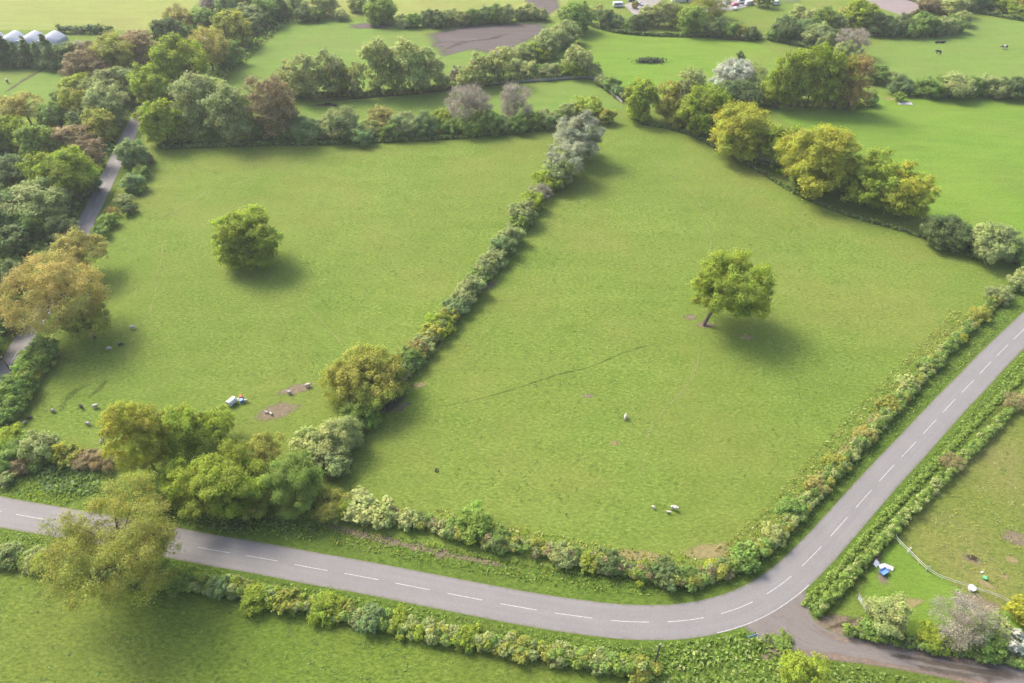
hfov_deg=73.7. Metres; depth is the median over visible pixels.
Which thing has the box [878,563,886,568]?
board
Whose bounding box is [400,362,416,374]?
shrub
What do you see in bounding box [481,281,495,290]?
bare soil
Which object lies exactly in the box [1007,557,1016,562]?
dry patch
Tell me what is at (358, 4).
woodland tree
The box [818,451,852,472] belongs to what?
shrub
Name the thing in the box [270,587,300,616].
shrub
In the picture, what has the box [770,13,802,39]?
shrub
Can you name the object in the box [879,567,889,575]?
tipping trailer
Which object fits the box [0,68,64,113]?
meadow
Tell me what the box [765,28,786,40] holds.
shrub
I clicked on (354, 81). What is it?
airy tree
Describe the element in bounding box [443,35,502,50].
footpath
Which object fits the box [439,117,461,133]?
shrub
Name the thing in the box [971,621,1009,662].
shrub
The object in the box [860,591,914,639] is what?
shrub
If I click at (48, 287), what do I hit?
open crowned tree
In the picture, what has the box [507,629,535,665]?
shrub
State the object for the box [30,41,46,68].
conifer
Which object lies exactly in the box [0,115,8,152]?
woodland tree
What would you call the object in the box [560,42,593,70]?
open crowned tree
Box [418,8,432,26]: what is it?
shrub
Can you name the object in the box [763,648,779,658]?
bare soil
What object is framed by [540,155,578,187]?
shrub
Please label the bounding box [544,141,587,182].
willow
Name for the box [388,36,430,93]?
tall tree
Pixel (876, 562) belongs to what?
board
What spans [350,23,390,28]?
bare soil
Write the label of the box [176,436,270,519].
oak tree
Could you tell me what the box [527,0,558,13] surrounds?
ploughed field
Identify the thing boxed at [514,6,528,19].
shrub
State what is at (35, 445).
shrub
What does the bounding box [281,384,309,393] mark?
bare soil
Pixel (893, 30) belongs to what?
shrub
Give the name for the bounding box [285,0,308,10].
woodland tree
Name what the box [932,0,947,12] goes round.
shrub
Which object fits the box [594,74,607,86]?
shrub
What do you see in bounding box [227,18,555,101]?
meadow
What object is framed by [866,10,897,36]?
shrub
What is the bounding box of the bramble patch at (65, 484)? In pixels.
[36,465,98,495]
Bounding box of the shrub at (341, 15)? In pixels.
[334,8,349,20]
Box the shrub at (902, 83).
[886,74,914,93]
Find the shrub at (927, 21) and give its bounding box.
[914,10,937,36]
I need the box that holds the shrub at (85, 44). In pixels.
[75,40,93,51]
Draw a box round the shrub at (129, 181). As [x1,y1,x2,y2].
[116,172,146,192]
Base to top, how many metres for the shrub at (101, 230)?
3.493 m
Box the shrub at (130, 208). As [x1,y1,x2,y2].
[120,202,138,213]
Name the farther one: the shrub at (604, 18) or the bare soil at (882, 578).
the shrub at (604, 18)
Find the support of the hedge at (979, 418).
on the verge at (318, 544)
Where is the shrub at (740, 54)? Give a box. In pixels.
[736,50,745,59]
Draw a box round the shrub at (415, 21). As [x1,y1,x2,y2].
[406,13,422,27]
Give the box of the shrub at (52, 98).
[46,87,74,102]
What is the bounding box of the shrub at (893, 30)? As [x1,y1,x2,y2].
[882,17,904,35]
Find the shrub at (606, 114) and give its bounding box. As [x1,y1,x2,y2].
[595,108,617,123]
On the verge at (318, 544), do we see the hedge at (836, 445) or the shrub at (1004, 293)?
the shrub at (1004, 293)
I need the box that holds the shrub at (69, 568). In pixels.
[55,553,84,583]
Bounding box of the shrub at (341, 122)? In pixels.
[321,104,360,140]
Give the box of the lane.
[743,590,1023,682]
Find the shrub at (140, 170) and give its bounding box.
[130,164,149,176]
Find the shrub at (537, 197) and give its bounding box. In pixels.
[519,190,545,210]
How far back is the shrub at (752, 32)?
316.57 m
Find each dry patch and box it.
[414,383,424,386]
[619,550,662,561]
[690,544,724,557]
[739,335,751,339]
[807,411,880,500]
[893,599,921,610]
[980,579,993,587]
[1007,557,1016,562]
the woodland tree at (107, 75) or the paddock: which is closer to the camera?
the paddock
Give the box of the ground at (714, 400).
[0,0,1023,682]
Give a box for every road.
[0,37,205,380]
[0,312,1023,639]
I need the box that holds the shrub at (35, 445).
[17,428,62,459]
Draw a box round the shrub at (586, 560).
[581,550,600,573]
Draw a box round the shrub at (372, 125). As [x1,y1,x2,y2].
[360,119,381,136]
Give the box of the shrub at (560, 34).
[548,29,568,50]
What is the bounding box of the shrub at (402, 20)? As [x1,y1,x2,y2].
[395,13,412,28]
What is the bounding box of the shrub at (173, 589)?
[161,562,196,598]
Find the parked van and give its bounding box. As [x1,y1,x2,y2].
[744,0,753,4]
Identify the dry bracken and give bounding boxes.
[430,509,699,566]
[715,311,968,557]
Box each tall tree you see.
[164,70,217,137]
[189,72,229,123]
[197,81,256,144]
[311,47,347,92]
[326,61,352,93]
[356,35,395,94]
[376,44,405,89]
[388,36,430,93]
[408,46,446,88]
[638,3,658,25]
[759,76,777,105]
[790,3,810,20]
[811,5,843,26]
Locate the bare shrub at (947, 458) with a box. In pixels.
[936,451,967,469]
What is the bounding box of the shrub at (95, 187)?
[80,177,102,194]
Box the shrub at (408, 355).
[391,345,428,369]
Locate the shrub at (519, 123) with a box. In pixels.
[505,112,529,133]
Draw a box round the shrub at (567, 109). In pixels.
[556,103,580,119]
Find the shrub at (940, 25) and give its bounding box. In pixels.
[929,16,947,37]
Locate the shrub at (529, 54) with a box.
[514,42,538,62]
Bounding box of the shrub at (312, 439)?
[287,419,347,464]
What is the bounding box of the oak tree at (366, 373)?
[323,341,409,409]
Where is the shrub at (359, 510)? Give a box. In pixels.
[341,485,378,525]
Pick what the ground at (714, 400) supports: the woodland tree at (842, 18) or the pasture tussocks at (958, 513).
the woodland tree at (842, 18)
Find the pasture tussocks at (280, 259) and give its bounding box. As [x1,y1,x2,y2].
[37,147,531,433]
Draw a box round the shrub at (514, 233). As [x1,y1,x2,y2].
[494,223,526,244]
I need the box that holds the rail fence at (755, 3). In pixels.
[721,0,799,10]
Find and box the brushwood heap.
[629,56,666,63]
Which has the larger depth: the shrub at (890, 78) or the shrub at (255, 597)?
the shrub at (890, 78)
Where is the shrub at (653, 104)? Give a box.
[650,95,670,109]
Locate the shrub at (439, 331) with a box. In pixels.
[418,321,446,342]
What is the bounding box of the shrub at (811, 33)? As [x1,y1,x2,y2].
[799,20,836,44]
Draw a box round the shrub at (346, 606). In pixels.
[336,598,354,621]
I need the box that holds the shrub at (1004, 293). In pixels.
[985,285,1017,306]
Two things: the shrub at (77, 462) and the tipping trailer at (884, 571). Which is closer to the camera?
the tipping trailer at (884, 571)
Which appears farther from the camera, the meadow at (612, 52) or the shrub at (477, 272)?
the meadow at (612, 52)
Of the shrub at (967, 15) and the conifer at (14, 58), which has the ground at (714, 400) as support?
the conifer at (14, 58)
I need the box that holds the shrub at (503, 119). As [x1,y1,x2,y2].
[497,114,511,133]
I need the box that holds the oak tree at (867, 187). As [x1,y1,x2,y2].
[835,147,903,214]
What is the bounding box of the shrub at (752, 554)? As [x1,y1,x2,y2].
[730,540,762,574]
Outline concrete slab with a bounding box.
[897,102,912,104]
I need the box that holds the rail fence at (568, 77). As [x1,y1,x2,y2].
[452,76,621,102]
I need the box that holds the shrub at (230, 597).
[225,576,248,600]
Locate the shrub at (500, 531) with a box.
[485,522,511,555]
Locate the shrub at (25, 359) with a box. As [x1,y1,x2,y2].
[9,348,56,374]
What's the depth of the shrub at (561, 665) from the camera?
103.54 m
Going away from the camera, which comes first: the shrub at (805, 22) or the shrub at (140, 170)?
the shrub at (140, 170)
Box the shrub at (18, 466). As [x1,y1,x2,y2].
[8,455,31,475]
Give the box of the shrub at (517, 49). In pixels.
[508,46,527,61]
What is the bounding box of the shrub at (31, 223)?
[10,207,60,239]
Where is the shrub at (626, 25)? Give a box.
[621,20,634,30]
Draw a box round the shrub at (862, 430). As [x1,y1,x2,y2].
[852,424,878,443]
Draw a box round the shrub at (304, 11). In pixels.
[292,2,312,21]
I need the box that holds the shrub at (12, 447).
[0,433,29,458]
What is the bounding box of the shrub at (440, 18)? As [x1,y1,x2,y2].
[427,9,449,27]
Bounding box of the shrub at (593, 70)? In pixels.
[583,61,603,78]
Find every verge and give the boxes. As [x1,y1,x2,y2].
[0,23,215,360]
[0,288,1023,672]
[784,615,1011,682]
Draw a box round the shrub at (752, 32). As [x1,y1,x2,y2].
[740,25,759,40]
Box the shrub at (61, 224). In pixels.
[42,214,79,242]
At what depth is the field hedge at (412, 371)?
157.34 m
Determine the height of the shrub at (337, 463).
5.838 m
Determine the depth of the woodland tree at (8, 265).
170.74 m
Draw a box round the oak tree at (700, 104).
[675,81,732,135]
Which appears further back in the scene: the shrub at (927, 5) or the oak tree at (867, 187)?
the shrub at (927, 5)
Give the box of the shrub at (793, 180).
[789,168,829,193]
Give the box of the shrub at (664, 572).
[648,553,682,591]
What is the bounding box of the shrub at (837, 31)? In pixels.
[833,26,847,43]
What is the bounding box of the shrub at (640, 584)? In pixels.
[628,559,648,587]
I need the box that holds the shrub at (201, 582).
[192,571,210,592]
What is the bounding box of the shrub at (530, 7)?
[523,1,538,19]
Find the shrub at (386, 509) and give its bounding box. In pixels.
[370,495,397,529]
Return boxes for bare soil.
[258,404,294,418]
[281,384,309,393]
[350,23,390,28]
[381,396,403,412]
[396,403,409,410]
[433,42,459,46]
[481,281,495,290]
[685,315,695,319]
[699,323,713,327]
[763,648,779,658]
[816,615,850,627]
[829,617,859,634]
[879,574,886,582]
[957,593,998,610]
[966,555,979,562]
[1004,533,1023,543]
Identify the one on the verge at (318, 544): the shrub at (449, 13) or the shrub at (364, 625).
the shrub at (364, 625)
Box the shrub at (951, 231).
[919,211,973,253]
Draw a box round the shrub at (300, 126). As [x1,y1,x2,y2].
[285,113,322,144]
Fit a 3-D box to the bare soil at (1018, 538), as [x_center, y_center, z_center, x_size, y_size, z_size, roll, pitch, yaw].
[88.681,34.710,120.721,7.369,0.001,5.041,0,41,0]
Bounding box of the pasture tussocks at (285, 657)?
[0,586,466,682]
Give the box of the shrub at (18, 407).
[0,398,27,420]
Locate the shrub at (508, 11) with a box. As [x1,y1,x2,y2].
[495,4,515,22]
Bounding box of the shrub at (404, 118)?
[386,110,418,136]
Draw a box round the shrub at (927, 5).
[915,0,942,10]
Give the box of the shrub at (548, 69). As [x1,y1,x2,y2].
[536,62,561,76]
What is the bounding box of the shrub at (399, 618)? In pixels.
[386,602,409,642]
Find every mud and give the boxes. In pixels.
[801,650,985,682]
[820,630,989,663]
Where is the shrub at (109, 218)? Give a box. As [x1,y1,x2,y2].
[96,212,119,228]
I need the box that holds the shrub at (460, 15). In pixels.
[451,10,470,25]
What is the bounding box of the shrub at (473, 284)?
[455,273,486,297]
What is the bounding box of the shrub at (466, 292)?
[450,285,476,305]
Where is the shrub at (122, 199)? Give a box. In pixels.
[113,193,135,206]
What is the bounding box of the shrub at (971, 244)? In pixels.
[967,226,983,248]
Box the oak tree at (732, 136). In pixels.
[707,99,778,162]
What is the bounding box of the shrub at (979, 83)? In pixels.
[966,74,988,98]
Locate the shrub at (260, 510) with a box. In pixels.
[235,487,271,521]
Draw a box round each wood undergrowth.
[0,118,126,334]
[132,0,290,143]
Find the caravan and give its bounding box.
[613,1,623,7]
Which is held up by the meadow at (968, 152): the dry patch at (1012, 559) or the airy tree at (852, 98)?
the airy tree at (852, 98)
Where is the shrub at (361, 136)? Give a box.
[344,124,373,146]
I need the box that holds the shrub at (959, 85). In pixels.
[936,70,979,98]
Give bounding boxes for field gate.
[856,593,866,610]
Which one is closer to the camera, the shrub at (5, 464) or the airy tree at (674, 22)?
the shrub at (5, 464)
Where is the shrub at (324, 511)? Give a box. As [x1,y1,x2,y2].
[308,487,351,525]
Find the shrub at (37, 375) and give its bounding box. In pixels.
[10,365,43,381]
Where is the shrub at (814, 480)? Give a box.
[804,474,832,495]
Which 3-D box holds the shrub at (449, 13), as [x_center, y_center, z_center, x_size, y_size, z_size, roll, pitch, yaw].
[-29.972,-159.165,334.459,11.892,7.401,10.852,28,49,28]
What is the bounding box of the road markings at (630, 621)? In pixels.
[0,329,1023,621]
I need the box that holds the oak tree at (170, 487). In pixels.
[157,457,201,512]
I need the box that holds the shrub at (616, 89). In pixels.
[610,84,624,96]
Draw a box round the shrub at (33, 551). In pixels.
[22,544,51,574]
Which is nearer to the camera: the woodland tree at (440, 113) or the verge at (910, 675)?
the verge at (910, 675)
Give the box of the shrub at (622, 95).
[618,92,627,99]
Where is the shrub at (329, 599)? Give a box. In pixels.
[306,589,346,628]
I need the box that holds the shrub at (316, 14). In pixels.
[307,7,324,21]
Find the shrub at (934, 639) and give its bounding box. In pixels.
[917,619,955,656]
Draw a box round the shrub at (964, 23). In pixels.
[948,13,969,31]
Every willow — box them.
[247,446,325,522]
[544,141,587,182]
[552,108,606,159]
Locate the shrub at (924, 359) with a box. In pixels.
[913,356,944,369]
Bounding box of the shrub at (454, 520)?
[448,515,460,528]
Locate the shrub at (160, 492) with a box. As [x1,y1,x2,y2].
[143,485,169,510]
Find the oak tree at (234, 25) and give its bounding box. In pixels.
[209,7,253,47]
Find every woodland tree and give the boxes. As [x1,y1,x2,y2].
[0,114,29,149]
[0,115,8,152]
[0,152,30,188]
[0,175,73,227]
[0,189,25,226]
[0,221,29,255]
[0,258,31,294]
[0,303,26,335]
[0,322,5,349]
[11,122,64,157]
[31,100,67,128]
[44,43,69,57]
[47,123,98,151]
[54,86,91,119]
[56,70,89,91]
[58,41,77,54]
[63,109,87,133]
[75,66,134,101]
[77,106,118,142]
[78,77,97,97]
[81,81,130,126]
[86,29,143,69]
[125,59,175,103]
[130,97,188,144]
[186,7,215,29]
[209,39,246,67]
[214,0,246,16]
[235,0,253,5]
[235,1,269,33]
[248,0,280,25]
[268,0,288,19]
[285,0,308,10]
[344,0,367,12]
[361,0,398,26]
[428,107,453,129]
[570,94,602,117]
[622,75,660,123]
[676,5,710,36]
[754,0,774,7]
[800,6,824,20]
[830,15,848,29]
[837,6,853,28]
[842,0,880,33]
[939,0,973,16]
[990,0,1017,11]
[1007,4,1023,15]
[1009,0,1023,5]
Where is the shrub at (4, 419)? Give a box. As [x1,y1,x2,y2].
[0,402,15,424]
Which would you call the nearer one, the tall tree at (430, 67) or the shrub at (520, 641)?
the shrub at (520, 641)
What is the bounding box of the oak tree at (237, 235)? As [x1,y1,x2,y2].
[207,203,284,270]
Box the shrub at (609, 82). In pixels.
[600,75,622,89]
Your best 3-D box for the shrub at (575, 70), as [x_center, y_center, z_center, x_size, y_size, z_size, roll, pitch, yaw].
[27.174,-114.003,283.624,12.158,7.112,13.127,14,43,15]
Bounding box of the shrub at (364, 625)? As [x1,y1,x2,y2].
[355,600,386,633]
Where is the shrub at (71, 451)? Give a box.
[51,443,83,469]
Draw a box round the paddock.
[899,412,1023,615]
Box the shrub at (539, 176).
[532,164,568,193]
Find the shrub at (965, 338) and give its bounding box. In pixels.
[958,334,967,342]
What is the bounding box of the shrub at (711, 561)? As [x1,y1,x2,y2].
[703,558,721,580]
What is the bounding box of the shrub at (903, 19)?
[893,11,914,36]
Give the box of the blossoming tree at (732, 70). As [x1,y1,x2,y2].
[708,57,756,84]
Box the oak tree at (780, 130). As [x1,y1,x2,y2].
[758,124,801,173]
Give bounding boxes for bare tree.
[442,82,495,124]
[449,64,459,82]
[497,81,532,119]
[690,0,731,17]
[832,26,872,53]
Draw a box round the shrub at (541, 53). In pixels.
[527,41,551,61]
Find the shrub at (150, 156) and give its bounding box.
[147,152,154,161]
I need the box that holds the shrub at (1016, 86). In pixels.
[998,76,1023,99]
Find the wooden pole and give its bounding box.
[654,643,660,662]
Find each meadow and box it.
[0,0,198,29]
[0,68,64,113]
[0,567,621,682]
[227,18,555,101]
[292,0,567,17]
[300,79,626,139]
[549,28,787,107]
[771,96,1023,267]
[862,535,1023,656]
[866,18,1023,91]
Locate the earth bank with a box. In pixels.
[307,78,618,101]
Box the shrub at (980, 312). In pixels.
[966,306,992,322]
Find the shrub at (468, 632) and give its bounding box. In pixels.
[450,622,482,652]
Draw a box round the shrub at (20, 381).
[0,370,39,395]
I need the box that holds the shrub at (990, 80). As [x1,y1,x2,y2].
[977,72,1003,96]
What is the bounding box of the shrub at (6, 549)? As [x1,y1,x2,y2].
[0,539,26,570]
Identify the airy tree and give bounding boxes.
[58,48,110,78]
[69,133,108,166]
[94,398,172,476]
[116,28,162,66]
[243,73,301,139]
[275,57,297,95]
[285,51,326,99]
[302,0,342,15]
[347,60,366,96]
[364,103,395,126]
[455,64,477,84]
[467,51,489,84]
[481,55,503,84]
[488,46,519,82]
[631,0,638,8]
[649,80,689,117]
[650,1,674,26]
[666,0,680,25]
[668,64,706,121]
[671,4,687,27]
[766,50,804,108]
[780,48,816,107]
[794,39,833,109]
[809,46,850,109]
[820,53,863,108]
[838,53,877,110]
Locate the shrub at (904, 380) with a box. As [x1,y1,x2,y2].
[894,373,921,391]
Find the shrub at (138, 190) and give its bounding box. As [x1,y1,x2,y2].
[131,181,147,195]
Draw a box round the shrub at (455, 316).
[439,306,460,323]
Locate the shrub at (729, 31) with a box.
[721,21,739,35]
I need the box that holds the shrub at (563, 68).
[556,62,570,76]
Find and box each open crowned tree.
[0,89,47,125]
[0,247,115,338]
[21,468,184,613]
[45,224,108,272]
[53,296,111,341]
[160,2,193,25]
[186,26,230,72]
[190,405,235,440]
[197,0,216,10]
[241,430,286,471]
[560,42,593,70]
[688,247,776,326]
[778,648,832,682]
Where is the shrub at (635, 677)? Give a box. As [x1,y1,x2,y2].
[627,653,652,682]
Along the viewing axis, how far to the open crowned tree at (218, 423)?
134.36 m
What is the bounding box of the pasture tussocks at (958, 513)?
[922,441,1023,594]
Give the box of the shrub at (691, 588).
[681,563,700,593]
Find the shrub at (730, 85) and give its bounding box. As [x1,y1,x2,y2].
[715,79,743,103]
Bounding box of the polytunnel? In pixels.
[0,30,68,50]
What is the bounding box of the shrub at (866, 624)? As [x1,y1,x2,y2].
[857,614,885,637]
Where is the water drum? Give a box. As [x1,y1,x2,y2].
[968,584,976,591]
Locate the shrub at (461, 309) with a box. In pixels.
[439,295,470,313]
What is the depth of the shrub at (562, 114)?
247.87 m
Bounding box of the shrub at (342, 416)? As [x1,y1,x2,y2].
[338,414,362,432]
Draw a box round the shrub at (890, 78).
[884,70,903,84]
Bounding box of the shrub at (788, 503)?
[774,493,808,522]
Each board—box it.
[873,559,879,567]
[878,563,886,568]
[886,564,893,570]
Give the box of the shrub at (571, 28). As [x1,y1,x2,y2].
[550,19,583,46]
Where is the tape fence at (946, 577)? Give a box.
[895,447,1009,601]
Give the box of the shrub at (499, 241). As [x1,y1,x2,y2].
[487,234,517,253]
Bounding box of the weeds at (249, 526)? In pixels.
[177,505,318,538]
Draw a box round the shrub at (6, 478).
[0,471,15,488]
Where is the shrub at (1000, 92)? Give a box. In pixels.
[982,77,1010,99]
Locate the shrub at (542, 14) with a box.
[533,7,549,19]
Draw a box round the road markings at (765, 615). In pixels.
[717,585,808,632]
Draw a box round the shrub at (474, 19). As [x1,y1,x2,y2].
[464,8,482,24]
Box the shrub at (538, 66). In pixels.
[532,63,543,75]
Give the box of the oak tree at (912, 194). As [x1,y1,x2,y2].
[879,159,941,219]
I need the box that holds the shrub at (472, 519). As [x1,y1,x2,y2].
[455,499,493,545]
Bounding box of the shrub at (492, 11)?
[482,2,504,22]
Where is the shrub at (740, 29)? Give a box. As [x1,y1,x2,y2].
[732,24,749,36]
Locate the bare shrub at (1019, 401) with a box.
[1001,390,1023,410]
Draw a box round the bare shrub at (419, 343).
[406,335,428,355]
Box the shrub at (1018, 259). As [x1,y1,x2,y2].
[1003,247,1023,265]
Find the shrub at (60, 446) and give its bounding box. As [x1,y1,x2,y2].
[42,441,68,461]
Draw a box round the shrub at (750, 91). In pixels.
[731,78,765,104]
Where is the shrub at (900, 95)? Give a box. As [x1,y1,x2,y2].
[894,91,907,101]
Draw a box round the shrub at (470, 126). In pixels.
[456,110,485,137]
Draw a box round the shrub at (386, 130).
[377,120,403,137]
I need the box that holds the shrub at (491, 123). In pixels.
[480,109,507,136]
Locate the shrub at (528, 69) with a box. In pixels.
[517,60,537,76]
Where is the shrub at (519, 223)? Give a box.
[508,215,531,230]
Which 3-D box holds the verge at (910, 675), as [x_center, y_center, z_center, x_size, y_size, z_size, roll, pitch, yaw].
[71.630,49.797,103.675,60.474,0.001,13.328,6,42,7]
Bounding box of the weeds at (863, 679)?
[821,661,939,682]
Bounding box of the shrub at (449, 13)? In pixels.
[442,8,458,24]
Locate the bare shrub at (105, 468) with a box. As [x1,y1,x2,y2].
[99,454,119,473]
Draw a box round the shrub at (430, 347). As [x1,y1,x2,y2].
[411,333,436,353]
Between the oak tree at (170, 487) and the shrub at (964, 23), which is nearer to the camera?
the oak tree at (170, 487)
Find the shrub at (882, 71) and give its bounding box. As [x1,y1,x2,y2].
[866,64,893,84]
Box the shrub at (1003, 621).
[986,608,1020,642]
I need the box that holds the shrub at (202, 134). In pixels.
[191,126,215,142]
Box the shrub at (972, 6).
[959,0,982,11]
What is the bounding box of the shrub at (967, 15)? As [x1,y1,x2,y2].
[955,10,973,23]
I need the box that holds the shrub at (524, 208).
[507,198,537,224]
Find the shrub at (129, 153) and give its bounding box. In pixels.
[112,137,149,169]
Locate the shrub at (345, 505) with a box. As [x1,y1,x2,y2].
[336,497,351,520]
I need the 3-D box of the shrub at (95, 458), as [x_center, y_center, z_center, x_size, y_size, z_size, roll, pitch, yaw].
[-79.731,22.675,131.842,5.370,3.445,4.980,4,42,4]
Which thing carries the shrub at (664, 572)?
on the verge at (318, 544)
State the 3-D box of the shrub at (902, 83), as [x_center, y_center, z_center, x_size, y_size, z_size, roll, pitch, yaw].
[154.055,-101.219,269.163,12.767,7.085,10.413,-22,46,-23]
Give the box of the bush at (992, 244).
[969,222,1023,265]
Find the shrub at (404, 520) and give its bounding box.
[395,507,418,532]
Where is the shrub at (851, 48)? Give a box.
[834,38,857,56]
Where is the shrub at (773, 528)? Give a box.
[761,521,789,547]
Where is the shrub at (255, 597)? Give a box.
[237,580,275,617]
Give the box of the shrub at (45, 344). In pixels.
[24,333,61,361]
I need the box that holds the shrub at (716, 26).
[708,16,727,36]
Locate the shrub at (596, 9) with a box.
[588,4,604,18]
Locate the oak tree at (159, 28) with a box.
[148,15,188,45]
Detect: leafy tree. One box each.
[315,366,344,409]
[743,59,768,86]
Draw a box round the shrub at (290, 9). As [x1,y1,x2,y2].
[277,3,293,16]
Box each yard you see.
[625,0,660,14]
[698,0,761,10]
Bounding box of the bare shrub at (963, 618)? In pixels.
[928,587,1002,651]
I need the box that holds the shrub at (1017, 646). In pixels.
[1003,627,1023,655]
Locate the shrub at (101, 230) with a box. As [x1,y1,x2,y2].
[89,223,109,236]
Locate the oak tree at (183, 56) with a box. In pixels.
[144,30,208,93]
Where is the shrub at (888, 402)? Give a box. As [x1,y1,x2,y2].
[874,394,903,413]
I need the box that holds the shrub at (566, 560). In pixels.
[545,540,578,569]
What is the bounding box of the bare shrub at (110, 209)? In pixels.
[105,206,119,215]
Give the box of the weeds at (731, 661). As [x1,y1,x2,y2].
[607,631,867,682]
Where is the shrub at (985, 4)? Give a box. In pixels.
[976,0,993,9]
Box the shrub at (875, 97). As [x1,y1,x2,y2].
[862,89,878,104]
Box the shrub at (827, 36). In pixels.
[815,31,837,49]
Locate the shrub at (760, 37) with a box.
[754,29,764,39]
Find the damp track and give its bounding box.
[894,653,1013,680]
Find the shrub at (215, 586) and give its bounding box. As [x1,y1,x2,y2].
[202,574,230,600]
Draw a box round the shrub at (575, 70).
[562,61,588,78]
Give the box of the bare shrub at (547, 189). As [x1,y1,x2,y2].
[527,181,554,198]
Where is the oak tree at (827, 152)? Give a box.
[772,121,862,198]
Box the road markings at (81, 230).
[0,157,117,379]
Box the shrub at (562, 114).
[552,110,566,124]
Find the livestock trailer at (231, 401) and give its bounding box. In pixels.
[226,396,238,406]
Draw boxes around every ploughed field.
[431,23,543,54]
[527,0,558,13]
[866,0,918,14]
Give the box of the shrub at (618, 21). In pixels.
[609,13,626,28]
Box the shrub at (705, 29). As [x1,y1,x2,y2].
[701,22,712,32]
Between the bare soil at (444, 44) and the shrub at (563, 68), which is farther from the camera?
the bare soil at (444, 44)
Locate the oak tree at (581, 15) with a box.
[554,1,594,31]
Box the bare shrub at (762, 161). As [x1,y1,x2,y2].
[752,151,775,167]
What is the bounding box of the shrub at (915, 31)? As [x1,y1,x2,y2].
[901,17,923,37]
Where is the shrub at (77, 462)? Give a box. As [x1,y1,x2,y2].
[71,448,98,470]
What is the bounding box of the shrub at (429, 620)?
[421,615,445,641]
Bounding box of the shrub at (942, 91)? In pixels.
[928,74,949,97]
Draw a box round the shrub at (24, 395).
[0,381,34,408]
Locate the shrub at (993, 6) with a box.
[988,3,1001,10]
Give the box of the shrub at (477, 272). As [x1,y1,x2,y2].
[469,268,492,282]
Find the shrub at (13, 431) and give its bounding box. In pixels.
[0,421,26,450]
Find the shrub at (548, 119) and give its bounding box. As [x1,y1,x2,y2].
[535,107,561,129]
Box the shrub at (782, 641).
[769,627,794,651]
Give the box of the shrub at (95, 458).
[81,448,111,470]
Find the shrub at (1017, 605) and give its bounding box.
[1002,594,1023,625]
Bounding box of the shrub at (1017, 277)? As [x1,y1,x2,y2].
[1006,266,1023,291]
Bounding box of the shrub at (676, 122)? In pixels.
[663,107,687,128]
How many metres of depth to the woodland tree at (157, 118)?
229.87 m
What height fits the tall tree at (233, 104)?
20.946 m
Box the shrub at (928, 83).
[914,74,941,99]
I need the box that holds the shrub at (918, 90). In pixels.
[906,80,923,95]
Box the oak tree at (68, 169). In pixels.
[14,143,103,204]
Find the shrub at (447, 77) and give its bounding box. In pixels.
[431,71,452,85]
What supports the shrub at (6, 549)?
on the verge at (318, 544)
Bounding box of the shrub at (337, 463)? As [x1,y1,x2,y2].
[315,444,352,477]
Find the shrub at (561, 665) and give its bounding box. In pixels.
[546,640,575,668]
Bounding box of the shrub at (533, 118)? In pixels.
[526,110,542,128]
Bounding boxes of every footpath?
[5,70,41,92]
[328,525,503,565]
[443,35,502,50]
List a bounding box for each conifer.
[0,35,20,68]
[8,41,26,66]
[15,36,37,68]
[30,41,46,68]
[36,34,64,69]
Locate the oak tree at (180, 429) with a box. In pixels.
[146,401,213,461]
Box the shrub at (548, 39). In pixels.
[532,28,559,59]
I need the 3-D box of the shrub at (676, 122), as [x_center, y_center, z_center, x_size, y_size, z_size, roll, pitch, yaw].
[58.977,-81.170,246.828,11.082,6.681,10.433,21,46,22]
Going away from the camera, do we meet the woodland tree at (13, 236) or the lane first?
the lane
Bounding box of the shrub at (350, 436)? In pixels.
[319,415,366,455]
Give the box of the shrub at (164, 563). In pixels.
[130,559,172,588]
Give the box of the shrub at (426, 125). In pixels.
[409,110,440,136]
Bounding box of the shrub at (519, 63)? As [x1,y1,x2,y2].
[507,58,526,76]
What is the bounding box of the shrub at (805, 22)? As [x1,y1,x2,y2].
[790,18,816,39]
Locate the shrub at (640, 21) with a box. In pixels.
[626,14,650,30]
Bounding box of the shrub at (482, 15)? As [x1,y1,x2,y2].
[473,5,489,23]
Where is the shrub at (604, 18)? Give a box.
[595,8,616,28]
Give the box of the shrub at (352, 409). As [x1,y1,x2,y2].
[339,399,383,430]
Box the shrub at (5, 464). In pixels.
[0,450,13,473]
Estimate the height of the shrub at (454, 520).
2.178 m
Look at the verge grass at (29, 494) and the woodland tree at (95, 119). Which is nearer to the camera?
the verge grass at (29, 494)
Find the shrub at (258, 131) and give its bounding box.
[247,120,273,139]
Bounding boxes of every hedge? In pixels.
[0,548,663,682]
[50,23,114,34]
[157,126,546,148]
[292,71,561,98]
[314,182,550,474]
[314,495,760,589]
[590,22,754,41]
[638,121,988,263]
[753,282,1021,556]
[763,97,876,108]
[767,35,848,56]
[800,370,1023,606]
[808,390,1023,616]
[841,622,1023,669]
[909,0,923,14]
[970,8,1023,20]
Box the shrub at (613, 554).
[596,547,624,575]
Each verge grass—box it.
[0,469,328,543]
[0,483,68,505]
[0,531,755,659]
[329,526,720,594]
[729,293,1023,584]
[835,354,1023,573]
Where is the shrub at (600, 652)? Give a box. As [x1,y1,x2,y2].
[586,646,617,676]
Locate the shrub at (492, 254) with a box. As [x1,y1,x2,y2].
[480,245,509,269]
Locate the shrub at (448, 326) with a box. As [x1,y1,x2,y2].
[424,311,456,335]
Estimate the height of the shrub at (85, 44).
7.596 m
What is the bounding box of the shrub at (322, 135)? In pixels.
[310,114,331,139]
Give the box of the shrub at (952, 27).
[939,16,961,35]
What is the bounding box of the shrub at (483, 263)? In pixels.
[475,255,498,277]
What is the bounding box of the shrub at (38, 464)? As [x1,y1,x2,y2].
[23,455,50,472]

